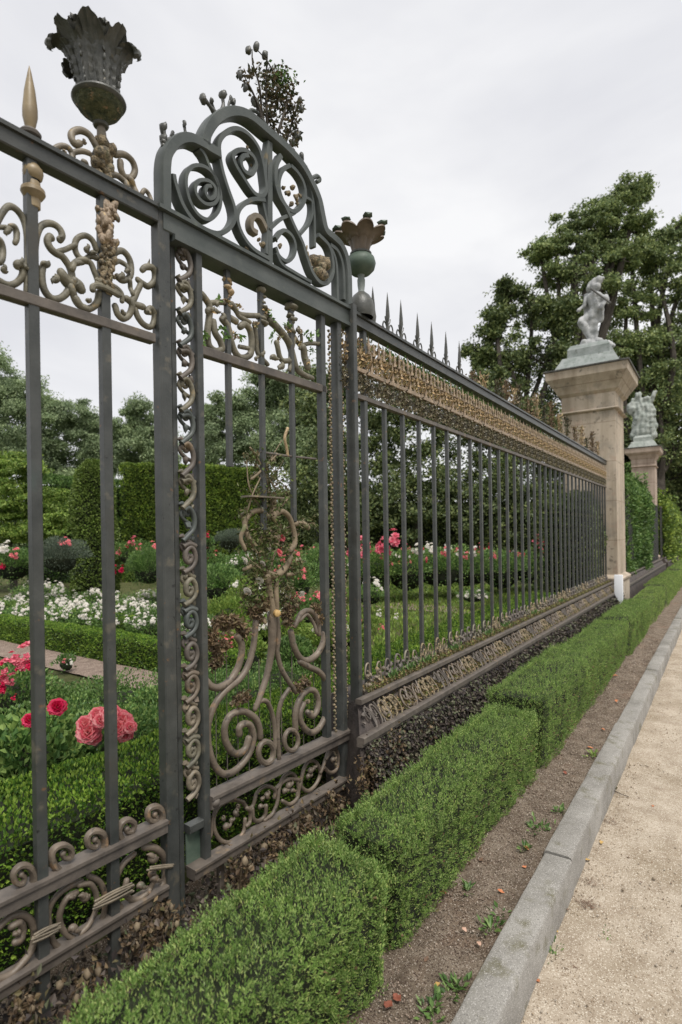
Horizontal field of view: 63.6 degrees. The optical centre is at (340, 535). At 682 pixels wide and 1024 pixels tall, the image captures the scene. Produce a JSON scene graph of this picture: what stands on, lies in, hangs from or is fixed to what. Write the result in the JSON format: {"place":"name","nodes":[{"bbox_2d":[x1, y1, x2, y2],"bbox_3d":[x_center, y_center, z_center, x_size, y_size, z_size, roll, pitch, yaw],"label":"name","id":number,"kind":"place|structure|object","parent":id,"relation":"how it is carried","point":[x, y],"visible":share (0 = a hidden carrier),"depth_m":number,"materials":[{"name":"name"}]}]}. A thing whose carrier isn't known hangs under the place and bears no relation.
{"place":"outdoors","nodes":[
{"label":"outdoors","id":0,"kind":"place"},
{"bbox_2d":[0,597,475,688],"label":"garden path","id":1,"kind":"structure","parent":0,"point":[86,667],"depth_m":6.77,"materials":[{"name":"beige gravel"}]},
{"bbox_2d":[0,567,543,1001],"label":"garden ground","id":2,"kind":"structure","parent":0,"point":[126,587],"depth_m":10.32,"materials":[{"name":"soil"}]},
{"bbox_2d":[0,641,63,713],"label":"rose bush","id":3,"kind":"object","parent":2,"relation":"on","point":[10,684],"visible":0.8,"depth_m":4.41,"materials":[{"name":"pink plant"}]},
{"bbox_2d":[0,341,68,484],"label":"woodland tree","id":4,"kind":"object","parent":2,"relation":"on","point":[12,397],"visible":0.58,"depth_m":43.17,"materials":[{"name":"green plant"}]},
{"bbox_2d":[0,536,70,588],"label":"rose bush","id":5,"kind":"object","parent":2,"relation":"on","point":[14,563],"visible":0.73,"depth_m":11.21,"materials":[{"name":"green plant"}]},
{"bbox_2d":[0,450,71,591],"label":"layered shrub","id":6,"kind":"object","parent":2,"relation":"on","point":[11,491],"visible":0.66,"depth_m":16.63,"materials":[{"name":"green plant"}]},
{"bbox_2d":[8,579,67,597],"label":"white rose bush","id":7,"kind":"object","parent":2,"relation":"on","point":[46,590],"visible":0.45,"depth_m":14.23,"materials":[{"name":"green plant"}]},
{"bbox_2d":[0,695,104,799],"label":"rose bush","id":8,"kind":"object","parent":2,"relation":"on","point":[15,749],"visible":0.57,"depth_m":3.17,"materials":[{"name":"green plant"}]},
{"bbox_2d":[23,604,82,623],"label":"white rose bush","id":9,"kind":"object","parent":2,"relation":"on","point":[50,615],"visible":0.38,"depth_m":8.90,"materials":[{"name":"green plant"}]},
{"bbox_2d":[49,651,76,673],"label":"rose","id":10,"kind":"object","parent":2,"relation":"on","point":[65,661],"visible":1,"depth_m":6.34,"materials":[{"name":"green plant"}]},
{"bbox_2d":[0,600,137,631],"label":"rose bush","id":11,"kind":"object","parent":2,"relation":"on","point":[119,614],"visible":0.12,"depth_m":8.90,"materials":[{"name":"white plant"}]},
{"bbox_2d":[43,535,95,580],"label":"lavender bush","id":12,"kind":"object","parent":2,"relation":"on","point":[60,558],"visible":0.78,"depth_m":11.34,"materials":[{"name":"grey plant"}]},
{"bbox_2d":[16,394,122,485],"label":"woodland tree","id":13,"kind":"object","parent":2,"relation":"on","point":[72,428],"visible":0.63,"depth_m":45.09,"materials":[{"name":"green plant"}]},
{"bbox_2d":[16,473,124,583],"bbox_3d":[-9.658,-0.324,20.944,4.610,4.152,1.686,-1,0,-42],"label":"tall hedge","id":14,"kind":"object","parent":2,"relation":"on","point":[50,478],"visible":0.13,"depth_m":19.95,"materials":[{"name":"green plant"}]},
{"bbox_2d":[46,693,102,713],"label":"shrub","id":15,"kind":"object","parent":2,"relation":"on","point":[73,700],"visible":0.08,"depth_m":4.18,"materials":[{"name":"green plant"}]},
{"bbox_2d":[46,674,131,714],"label":"shrub","id":16,"kind":"object","parent":2,"relation":"on","point":[79,686],"visible":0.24,"depth_m":4.75,"materials":[{"name":"green plant"}]},
{"bbox_2d":[67,458,121,604],"bbox_3d":[-5.830,-0.082,13.014,1.149,3.507,1.135,-1,0,7],"label":"topiary cone","id":17,"kind":"object","parent":2,"relation":"on","point":[84,503],"visible":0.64,"depth_m":12.62,"materials":[{"name":"green plant"}]},
{"bbox_2d":[66,604,122,626],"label":"white rose bush","id":18,"kind":"object","parent":2,"relation":"on","point":[84,618],"visible":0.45,"depth_m":8.90,"materials":[{"name":"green plant"}]},
{"bbox_2d":[66,587,124,605],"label":"white rose bush","id":19,"kind":"object","parent":2,"relation":"on","point":[92,592],"visible":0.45,"depth_m":11.88,"materials":[{"name":"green plant"}]},
{"bbox_2d":[48,703,158,775],"bbox_3d":[-1.527,1.257,3.521,1.054,0.635,1.067,-1,0,7],"label":"rose bush","id":20,"kind":"object","parent":2,"relation":"on","point":[89,731],"visible":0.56,"depth_m":3.06,"materials":[{"name":"pink plant"}]},
{"bbox_2d":[70,665,157,707],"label":"shrub","id":21,"kind":"object","parent":2,"relation":"on","point":[125,691],"visible":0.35,"depth_m":4.71,"materials":[{"name":"green plant"}]},
{"bbox_2d":[86,606,156,630],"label":"white rose bush","id":22,"kind":"object","parent":2,"relation":"on","point":[140,612],"visible":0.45,"depth_m":8.71,"materials":[{"name":"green plant"}]},
{"bbox_2d":[0,614,262,676],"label":"box hedge","id":23,"kind":"object","parent":2,"relation":"on","point":[136,649],"visible":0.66,"depth_m":7.17,"materials":[{"name":"green plant"}]},
{"bbox_2d":[114,535,155,573],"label":"rose bush","id":24,"kind":"object","parent":2,"relation":"on","point":[124,549],"visible":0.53,"depth_m":12.65,"materials":[{"name":"green plant"}]},
{"bbox_2d":[90,391,181,468],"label":"rounded tree","id":25,"kind":"object","parent":2,"relation":"on","point":[135,432],"visible":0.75,"depth_m":41.12,"materials":[{"name":"green plant"}]},
{"bbox_2d":[123,544,156,591],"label":"fine leaved bush","id":26,"kind":"object","parent":2,"relation":"on","point":[143,563],"visible":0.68,"depth_m":10.77,"materials":[{"name":"green plant"}]},
{"bbox_2d":[123,614,182,635],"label":"white rose bush","id":27,"kind":"object","parent":2,"relation":"on","point":[150,628],"visible":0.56,"depth_m":8.10,"materials":[{"name":"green plant"}]},
{"bbox_2d":[118,684,190,709],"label":"shrub","id":28,"kind":"object","parent":2,"relation":"on","point":[149,692],"visible":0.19,"depth_m":4.40,"materials":[{"name":"green plant"}]},
{"bbox_2d":[118,461,260,581],"bbox_3d":[-5.826,-0.560,21.440,5.284,4.501,2.049,-1,0,-23],"label":"tall hedge","id":29,"kind":"object","parent":2,"relation":"on","point":[224,494],"visible":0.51,"depth_m":20.69,"materials":[{"name":"green plant"}]},
{"bbox_2d":[0,661,393,971],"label":"box hedge","id":30,"kind":"object","parent":2,"relation":"on","point":[76,804],"visible":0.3,"depth_m":2.42,"materials":[{"name":"green plant"}]},
{"bbox_2d":[181,561,244,600],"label":"soft shrub","id":31,"kind":"object","parent":2,"relation":"on","point":[218,586],"visible":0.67,"depth_m":8.82,"materials":[{"name":"green plant"}]},
{"bbox_2d":[207,594,247,627],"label":"soft shrub","id":32,"kind":"object","parent":2,"relation":"on","point":[228,606],"visible":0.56,"depth_m":7.20,"materials":[{"name":"green plant"}]},
{"bbox_2d":[213,527,246,553],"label":"lavender bush","id":33,"kind":"object","parent":2,"relation":"on","point":[228,539],"visible":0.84,"depth_m":13.82,"materials":[{"name":"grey plant"}]},
{"bbox_2d":[216,627,267,660],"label":"soft shrub","id":34,"kind":"object","parent":2,"relation":"on","point":[261,645],"visible":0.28,"depth_m":6.06,"materials":[{"name":"green plant"}]},
{"bbox_2d":[210,669,282,706],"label":"shrub","id":35,"kind":"object","parent":2,"relation":"on","point":[254,692],"visible":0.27,"depth_m":4.78,"materials":[{"name":"green plant"}]},
{"bbox_2d":[223,549,273,581],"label":"soft shrub","id":36,"kind":"object","parent":2,"relation":"on","point":[235,557],"visible":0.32,"depth_m":10.81,"materials":[{"name":"green plant"}]},
{"bbox_2d":[221,574,283,612],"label":"soft shrub","id":37,"kind":"object","parent":2,"relation":"on","point":[231,591],"visible":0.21,"depth_m":8.44,"materials":[{"name":"green plant"}]},
{"bbox_2d":[178,369,346,490],"bbox_3d":[-5.202,-5.035,38.146,12.192,13.781,6.956,-1,0,15],"label":"rounded tree","id":38,"kind":"object","parent":2,"relation":"on","point":[245,414],"visible":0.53,"depth_m":36.87,"materials":[{"name":"green plant"}]},
{"bbox_2d":[240,610,308,649],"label":"soft shrub","id":39,"kind":"object","parent":2,"relation":"on","point":[263,630],"visible":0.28,"depth_m":6.80,"materials":[{"name":"green plant"}]},
{"bbox_2d":[247,659,320,693],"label":"shrub","id":40,"kind":"object","parent":2,"relation":"on","point":[275,675],"visible":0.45,"depth_m":5.43,"materials":[{"name":"green plant"}]},
{"bbox_2d":[261,634,320,674],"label":"soft shrub","id":41,"kind":"object","parent":2,"relation":"on","point":[305,647],"visible":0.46,"depth_m":5.87,"materials":[{"name":"green plant"}]},
{"bbox_2d":[273,555,319,600],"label":"soft shrub","id":42,"kind":"object","parent":2,"relation":"on","point":[304,584],"visible":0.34,"depth_m":8.84,"materials":[{"name":"green plant"}]},
{"bbox_2d":[293,590,334,634],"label":"soft shrub","id":43,"kind":"object","parent":2,"relation":"on","point":[309,601],"visible":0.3,"depth_m":7.44,"materials":[{"name":"green plant"}]},
{"bbox_2d":[257,488,378,553],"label":"dark shrubbery","id":44,"kind":"object","parent":2,"relation":"on","point":[302,541],"visible":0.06,"depth_m":29.96,"materials":[{"name":"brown plant"}]},
{"bbox_2d":[304,542,333,590],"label":"soft shrub","id":45,"kind":"object","parent":2,"relation":"on","point":[312,555],"visible":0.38,"depth_m":10.81,"materials":[{"name":"green plant"}]},
{"bbox_2d":[299,617,363,656],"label":"soft shrub","id":46,"kind":"object","parent":2,"relation":"on","point":[312,636],"visible":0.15,"depth_m":6.48,"materials":[{"name":"green plant"}]},
{"bbox_2d":[277,338,415,550],"bbox_3d":[0.203,-3.162,23.015,6.340,9.888,4.923,-1,0,14],"label":"shade tree","id":47,"kind":"object","parent":2,"relation":"on","point":[306,478],"visible":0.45,"depth_m":22.45,"materials":[{"name":"green plant"}]},
{"bbox_2d":[361,577,384,608],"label":"rose plant","id":48,"kind":"object","parent":2,"relation":"on","point":[376,594],"visible":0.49,"depth_m":10.37,"materials":[{"name":"green plant"}]},
{"bbox_2d":[345,535,402,600],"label":"rose bush","id":49,"kind":"object","parent":2,"relation":"on","point":[377,570],"visible":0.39,"depth_m":12.20,"materials":[{"name":"green plant"}]},
{"bbox_2d":[259,581,533,680],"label":"lawn grass","id":50,"kind":"structure","parent":2,"relation":"on","point":[376,639],"depth_m":11.35,"materials":[{"name":"green plant"}]},
{"bbox_2d":[370,528,432,597],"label":"rose bush","id":51,"kind":"object","parent":2,"relation":"on","point":[412,573],"visible":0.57,"depth_m":12.38,"materials":[{"name":"green plant"}]},
{"bbox_2d":[359,366,497,550],"bbox_3d":[3.697,-2.997,24.031,6.253,9.391,4.491,-1,0,14],"label":"shade tree","id":52,"kind":"object","parent":2,"relation":"on","point":[412,512],"visible":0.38,"depth_m":23.38,"materials":[{"name":"green plant"}]},
{"bbox_2d":[302,479,561,562],"bbox_3d":[5.776,-0.583,24.985,15.147,4.225,3.394,-1,0,-8],"label":"dark shrubbery","id":53,"kind":"object","parent":2,"relation":"on","point":[427,536],"visible":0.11,"depth_m":23.93,"materials":[{"name":"green plant"}]},
{"bbox_2d":[407,541,478,594],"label":"rose bush","id":54,"kind":"object","parent":2,"relation":"on","point":[442,573],"visible":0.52,"depth_m":12.91,"materials":[{"name":"green plant"}]},
{"bbox_2d":[347,589,559,668],"bbox_3d":[2.107,1.225,7.293,0.630,0.604,6.475,-1,0,35],"label":"box hedge","id":55,"kind":"object","parent":2,"relation":"on","point":[413,638],"visible":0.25,"depth_m":5.78,"materials":[{"name":"green plant"}]},
{"bbox_2d":[440,542,505,589],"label":"rose bush","id":56,"kind":"object","parent":2,"relation":"on","point":[477,572],"visible":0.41,"depth_m":13.13,"materials":[{"name":"green plant"}]},
{"bbox_2d":[437,374,562,544],"bbox_3d":[8.347,-2.697,25.550,9.366,8.850,6.366,-1,0,-14],"label":"shade tree","id":57,"kind":"object","parent":2,"relation":"on","point":[475,472],"visible":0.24,"depth_m":24.11,"materials":[{"name":"green plant"}]},
{"bbox_2d":[469,543,532,593],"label":"rose bush","id":58,"kind":"object","parent":2,"relation":"on","point":[504,580],"visible":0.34,"depth_m":13.65,"materials":[{"name":"green plant"}]},
{"bbox_2d":[452,272,585,496],"bbox_3d":[8.687,-5.326,25.376,6.861,13.926,5.442,-1,0,2],"label":"broadleaf tree","id":59,"kind":"object","parent":2,"relation":"on","point":[544,313],"visible":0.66,"depth_m":25.53,"materials":[{"name":"green plant"}]},
{"bbox_2d":[512,534,544,588],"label":"rose bush","id":60,"kind":"object","parent":2,"relation":"on","point":[532,567],"visible":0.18,"depth_m":14.24,"materials":[{"name":"green plant"}]},
{"bbox_2d":[531,489,608,592],"bbox_3d":[4.025,0.349,9.675,1.139,2.341,0.928,-1,0,35],"label":"ivy bush","id":61,"kind":"object","parent":2,"relation":"on","point":[548,541],"visible":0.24,"depth_m":9.50,"materials":[{"name":"green plant"}]},
{"bbox_2d":[516,170,663,344],"bbox_3d":[12.093,-8.025,27.128,6.856,19.230,4.581,-1,0,4],"label":"broadleaf tree","id":62,"kind":"object","parent":2,"relation":"on","point":[612,252],"visible":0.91,"depth_m":26.46,"materials":[{"name":"green plant"}]},
{"bbox_2d":[548,340,681,512],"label":"broadleaf tree","id":63,"kind":"object","parent":2,"relation":"on","point":[676,477],"visible":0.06,"depth_m":29.04,"materials":[{"name":"green plant"}]},
{"bbox_2d":[598,213,681,494],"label":"broadleaf tree","id":64,"kind":"object","parent":2,"relation":"on","point":[654,257],"visible":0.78,"depth_m":27.43,"materials":[{"name":"green plant"}]},
{"bbox_2d":[0,583,681,1023],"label":"soil","id":65,"kind":"structure","parent":0,"point":[414,973],"depth_m":2.35,"materials":[{"name":"brown soil"}]},
{"bbox_2d":[6,970,51,1023],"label":"dried plant","id":66,"kind":"object","parent":65,"relation":"on","point":[31,1008],"visible":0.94,"depth_m":1.62,"materials":[{"name":"brown plant"}]},
{"bbox_2d":[55,945,117,1022],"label":"dried plant","id":67,"kind":"object","parent":65,"relation":"on","point":[87,975],"visible":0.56,"depth_m":1.77,"materials":[{"name":"brown plant"}]},
{"bbox_2d":[0,6,173,1023],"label":"fence panel","id":68,"kind":"object","parent":65,"relation":"on","point":[100,53],"visible":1,"depth_m":1.83,"materials":[{"name":"paint"}]},
{"bbox_2d":[103,907,164,975],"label":"dried plant","id":69,"kind":"object","parent":65,"relation":"on","point":[137,926],"visible":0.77,"depth_m":1.92,"materials":[{"name":"brown plant"}]},
{"bbox_2d":[142,896,191,944],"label":"dried plant","id":70,"kind":"object","parent":65,"relation":"on","point":[166,913],"visible":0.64,"depth_m":2.01,"materials":[{"name":"brown plant"}]},
{"bbox_2d":[0,779,348,1023],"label":"ground ivy","id":71,"kind":"object","parent":65,"relation":"on","point":[54,1001],"visible":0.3,"depth_m":1.96,"materials":[{"name":"brown plant"}]},
{"bbox_2d":[61,826,397,1023],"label":"hedge block","id":72,"kind":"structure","parent":65,"relation":"on","point":[300,941],"depth_m":1.55,"materials":[{"name":"green plant"}]},
{"bbox_2d":[209,833,272,894],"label":"dried plant","id":73,"kind":"object","parent":65,"relation":"on","point":[244,863],"visible":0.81,"depth_m":2.28,"materials":[{"name":"brown plant"}]},
{"bbox_2d":[151,90,362,941],"bbox_3d":[-0.313,-0.188,2.579,0.120,3.525,1.260,-1,0,37],"label":"gateway","id":74,"kind":"object","parent":65,"relation":"on","point":[248,264],"visible":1,"depth_m":2.43,"materials":[{"name":"paint"}]},
{"bbox_2d":[170,245,349,923],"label":"gate","id":75,"kind":"structure","parent":74,"relation":"attached to","point":[202,858],"depth_m":2.37,"materials":[{"name":"metal"}]},
{"bbox_2d":[234,440,318,614],"bbox_3d":[-0.284,-0.037,2.608,0.230,0.845,0.531,-1,0,37],"label":"climbing rose","id":76,"kind":"object","parent":75,"relation":"attached to","point":[279,546],"visible":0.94,"depth_m":2.52,"materials":[{"name":"green plant"}]},
{"bbox_2d":[236,41,306,149],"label":"climbing plant","id":77,"kind":"object","parent":74,"relation":"on","point":[278,78],"visible":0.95,"depth_m":2.60,"materials":[{"name":"green plant"}]},
{"bbox_2d":[249,815,296,879],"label":"dried plant","id":78,"kind":"object","parent":65,"relation":"on","point":[280,844],"visible":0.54,"depth_m":2.45,"materials":[{"name":"brown plant"}]},
{"bbox_2d":[277,777,334,859],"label":"dried plant","id":79,"kind":"object","parent":65,"relation":"on","point":[307,817],"visible":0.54,"depth_m":2.60,"materials":[{"name":"brown plant"}]},
{"bbox_2d":[311,776,351,836],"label":"dried plant","id":80,"kind":"object","parent":65,"relation":"on","point":[334,810],"visible":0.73,"depth_m":2.78,"materials":[{"name":"brown plant"}]},
{"bbox_2d":[348,734,390,802],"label":"dried plant","id":81,"kind":"object","parent":65,"relation":"on","point":[366,768],"visible":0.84,"depth_m":2.71,"materials":[{"name":"brown plant"}]},
{"bbox_2d":[414,983,445,1023],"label":"weed","id":82,"kind":"object","parent":65,"relation":"on","point":[430,999],"visible":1,"depth_m":1.77,"materials":[{"name":"green plant"}]},
{"bbox_2d":[328,701,540,953],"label":"hedge block","id":83,"kind":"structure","parent":65,"relation":"on","point":[424,828],"depth_m":2.43,"materials":[{"name":"green plant"}]},
{"bbox_2d":[435,971,471,1001],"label":"weed","id":84,"kind":"object","parent":65,"relation":"on","point":[443,976],"visible":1,"depth_m":1.85,"materials":[{"name":"green plant"}]},
{"bbox_2d":[363,592,624,802],"bbox_3d":[2.540,1.256,6.121,0.197,0.551,8.330,-1,0,35],"label":"plinth ivy","id":85,"kind":"object","parent":65,"relation":"on","point":[573,628],"visible":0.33,"depth_m":3.50,"materials":[{"name":"brown plant"}]},
{"bbox_2d":[484,642,599,768],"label":"hedge block","id":86,"kind":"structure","parent":65,"relation":"on","point":[552,686],"depth_m":3.99,"materials":[{"name":"green plant"}]},
{"bbox_2d":[557,616,629,697],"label":"hedge block","id":87,"kind":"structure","parent":65,"relation":"on","point":[608,639],"depth_m":5.72,"materials":[{"name":"green plant"}]},
{"bbox_2d":[598,598,651,655],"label":"hedge block","id":88,"kind":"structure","parent":65,"relation":"on","point":[635,615],"depth_m":7.35,"materials":[{"name":"green plant"}]},
{"bbox_2d":[632,585,665,628],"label":"hedge block","id":89,"kind":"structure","parent":65,"relation":"on","point":[655,597],"depth_m":9.70,"materials":[{"name":"green plant"}]},
{"bbox_2d":[644,570,681,606],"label":"hedge block","id":90,"kind":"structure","parent":65,"relation":"on","point":[669,581],"depth_m":12.19,"materials":[{"name":"green plant"}]},
{"bbox_2d":[0,0,681,502],"label":"sky","id":91,"kind":"structure","parent":0,"point":[461,126],"materials":[{"name":"white"}]},
{"bbox_2d":[521,630,681,1023],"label":"path","id":92,"kind":"structure","parent":0,"point":[664,816],"depth_m":2.41,"materials":[{"name":"beige gravel"}]},
{"label":"ground","id":93,"kind":"structure","parent":0,"visible":0},
{"bbox_2d":[326,287,614,818],"bbox_3d":[2.300,-0.019,6.275,0.455,3.266,8.390,-1,0,35],"label":"fence panel","id":94,"kind":"object","parent":93,"relation":"on","point":[392,697],"visible":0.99,"depth_m":4.17,"materials":[{"name":"paint"}]},
{"bbox_2d":[332,212,387,319],"bbox_3d":[0.117,-1.520,3.165,0.325,0.525,0.300,-1,0,37],"label":"urn finial","id":95,"kind":"object","parent":94,"relation":"on","point":[362,236],"visible":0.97,"depth_m":3.11,"materials":[{"name":"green metal"}]},
{"bbox_2d":[451,605,681,1023],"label":"kerb","id":96,"kind":"structure","parent":93,"relation":"on","point":[501,989],"depth_m":2.39,"materials":[{"name":"concrete"}]},
{"bbox_2d":[543,357,639,598],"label":"stone pillar","id":97,"kind":"structure","parent":93,"relation":"on","point":[593,396],"depth_m":9.80,"materials":[{"name":"stone"}]},
{"bbox_2d":[555,339,618,369],"bbox_3d":[4.708,-3.275,10.307,1.130,0.498,1.219,-1,0,35],"label":"statue pedestal","id":98,"kind":"object","parent":97,"relation":"on","point":[591,352],"visible":0.61,"depth_m":9.93,"materials":[{"name":"grey stone"}]},
{"bbox_2d":[576,275,614,347],"bbox_3d":[4.721,-4.129,10.280,0.714,1.409,0.352,-1,0,27],"label":"statue","id":99,"kind":"object","parent":98,"relation":"on","point":[595,300],"visible":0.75,"depth_m":10.23,"materials":[{"name":"stone"}]},
{"bbox_2d":[624,445,663,558],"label":"stone pillar","id":100,"kind":"structure","parent":93,"relation":"on","point":[644,458],"depth_m":17.55,"materials":[{"name":"beige stone"}]},
{"bbox_2d":[628,435,656,447],"bbox_3d":[9.859,-3.046,17.914,0.840,0.398,0.906,-1,0,35],"label":"statue pedestal","id":101,"kind":"object","parent":100,"relation":"on","point":[643,440],"visible":0.79,"depth_m":17.64,"materials":[{"name":"stone"}]},
{"bbox_2d":[626,390,657,440],"bbox_3d":[9.813,-3.900,17.920,0.899,1.620,0.435,-1,0,25],"label":"statue","id":102,"kind":"object","parent":101,"relation":"on","point":[641,411],"visible":0.94,"depth_m":17.79,"materials":[{"name":"stone"}]},
{"bbox_2d":[625,495,665,597],"bbox_3d":[7.654,0.303,13.969,0.455,2.454,8.272,-1,0,35],"label":"fence panel","id":103,"kind":"object","parent":93,"relation":"on","point":[640,578],"visible":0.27,"depth_m":12.82,"materials":[{"name":"paint"}]},
{"bbox_2d":[624,462,656,575],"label":"ivy bush","id":104,"kind":"object","parent":103,"relation":"attached to","point":[637,491],"visible":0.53,"depth_m":12.84,"materials":[{"name":"green plant"}]},
{"bbox_2d":[659,506,681,569],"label":"fence panel","id":105,"kind":"object","parent":93,"relation":"on","point":[667,562],"visible":0.11,"depth_m":18.32,"materials":[{"name":"paint"}]},
{"bbox_2d":[657,487,681,562],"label":"ivy bush","id":106,"kind":"object","parent":105,"relation":"attached to","point":[672,526],"visible":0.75,"depth_m":18.87,"materials":[{"name":"green plant"}]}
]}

